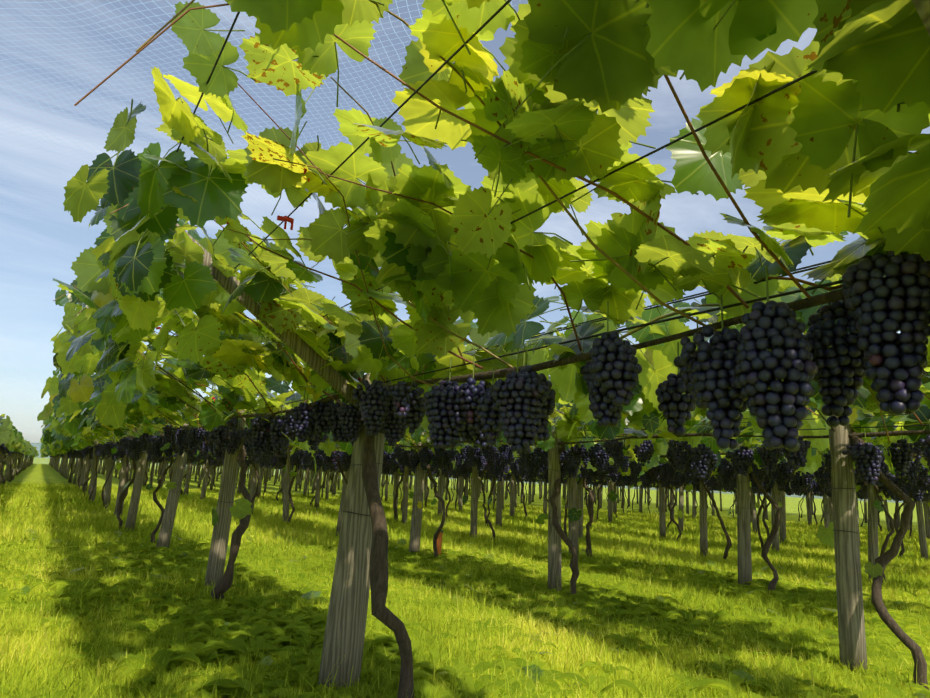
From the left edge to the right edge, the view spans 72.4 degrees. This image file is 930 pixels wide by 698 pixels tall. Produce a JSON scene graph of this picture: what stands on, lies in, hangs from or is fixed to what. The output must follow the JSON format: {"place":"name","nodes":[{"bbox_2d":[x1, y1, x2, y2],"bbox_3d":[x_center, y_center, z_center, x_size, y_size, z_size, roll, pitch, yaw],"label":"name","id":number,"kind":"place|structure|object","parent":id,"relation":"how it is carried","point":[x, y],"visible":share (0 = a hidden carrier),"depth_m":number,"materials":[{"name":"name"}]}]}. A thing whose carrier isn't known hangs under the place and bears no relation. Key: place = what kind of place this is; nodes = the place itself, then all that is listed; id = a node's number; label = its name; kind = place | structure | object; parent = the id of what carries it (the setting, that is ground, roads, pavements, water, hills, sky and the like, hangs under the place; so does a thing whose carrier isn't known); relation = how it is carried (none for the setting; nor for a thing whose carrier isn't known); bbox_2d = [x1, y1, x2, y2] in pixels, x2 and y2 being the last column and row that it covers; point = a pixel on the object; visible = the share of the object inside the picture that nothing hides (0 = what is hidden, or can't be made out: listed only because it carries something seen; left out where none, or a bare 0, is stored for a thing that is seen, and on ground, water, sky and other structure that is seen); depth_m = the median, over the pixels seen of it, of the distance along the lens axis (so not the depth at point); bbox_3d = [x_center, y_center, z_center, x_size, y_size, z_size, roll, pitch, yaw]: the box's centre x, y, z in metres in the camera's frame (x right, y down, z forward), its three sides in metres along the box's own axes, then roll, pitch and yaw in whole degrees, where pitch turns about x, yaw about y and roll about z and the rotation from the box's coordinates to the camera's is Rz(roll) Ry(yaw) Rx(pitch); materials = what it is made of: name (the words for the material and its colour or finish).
{"place":"outdoors","nodes":[
{"label":"outdoors","id":0,"kind":"place"},
{"bbox_2d":[0,0,929,442],"label":"sky","id":1,"kind":"structure","parent":0,"point":[688,213],"materials":[{"name":"blue"}]},
{"bbox_2d":[0,457,929,697],"bbox_3d":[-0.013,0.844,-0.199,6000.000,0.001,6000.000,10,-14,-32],"label":"ground","id":2,"kind":"structure","parent":0,"point":[37,472],"depth_m":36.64,"materials":[{"name":"green plant"}]},
{"bbox_2d":[0,0,515,475],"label":"bird net","id":3,"kind":"object","parent":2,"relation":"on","point":[12,266],"visible":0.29,"depth_m":1.86,"materials":[{"name":"white plastic"}]},
{"bbox_2d":[437,532,442,554],"bbox_3d":[-0.278,2.089,6.695,0.072,0.311,0.076,10,-14,-32],"label":"vine guard","id":4,"kind":"object","parent":2,"relation":"on","point":[439,541],"visible":0.38,"depth_m":6.68,"materials":[{"name":"orange plastic"}]},
{"bbox_2d":[0,0,929,697],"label":"vine leaves","id":5,"kind":"object","parent":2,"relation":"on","point":[784,156],"visible":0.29,"depth_m":1.44,"materials":[{"name":"green plant"}]},
{"bbox_2d":[0,0,929,690],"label":"trellis posts","id":6,"kind":"object","parent":2,"relation":"on","point":[344,636],"visible":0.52,"depth_m":4.93,"materials":[{"name":"grey wood"}]},
{"bbox_2d":[156,168,361,401],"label":"tape ties","id":7,"kind":"object","parent":6,"relation":"attached to","point":[285,219],"visible":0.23,"depth_m":1.81,"materials":[{"name":"red"}]},
{"bbox_2d":[81,0,929,532],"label":"trellis wires","id":8,"kind":"object","parent":6,"relation":"attached to","point":[549,204],"visible":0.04,"depth_m":1.35,"materials":[{"name":"grey metal"}]},
{"bbox_2d":[45,0,929,458],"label":"vine shoots","id":9,"kind":"object","parent":8,"relation":"on","point":[667,230],"visible":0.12,"depth_m":1.25,"materials":[{"name":"brown plant"}]},
{"bbox_2d":[0,251,929,501],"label":"grapes","id":10,"kind":"object","parent":9,"relation":"hanging from","point":[747,368],"visible":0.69,"depth_m":1.58,"materials":[{"name":"food"}]},
{"bbox_2d":[0,271,929,697],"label":"vine trunks","id":11,"kind":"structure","parent":2,"relation":"on","point":[378,589],"depth_m":3.14,"materials":[{"name":"brown plant"}]},
{"bbox_2d":[28,443,922,503],"bbox_3d":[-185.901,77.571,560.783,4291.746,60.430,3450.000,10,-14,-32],"label":"trees","id":12,"kind":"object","parent":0,"point":[727,492],"depth_m":1620.04,"materials":[{"name":"green"}]},
{"bbox_2d":[79,0,929,464],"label":"leaf stems","id":13,"kind":"object","parent":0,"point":[489,212],"visible":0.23,"depth_m":1.42,"materials":[{"name":"green plant"}]}
]}

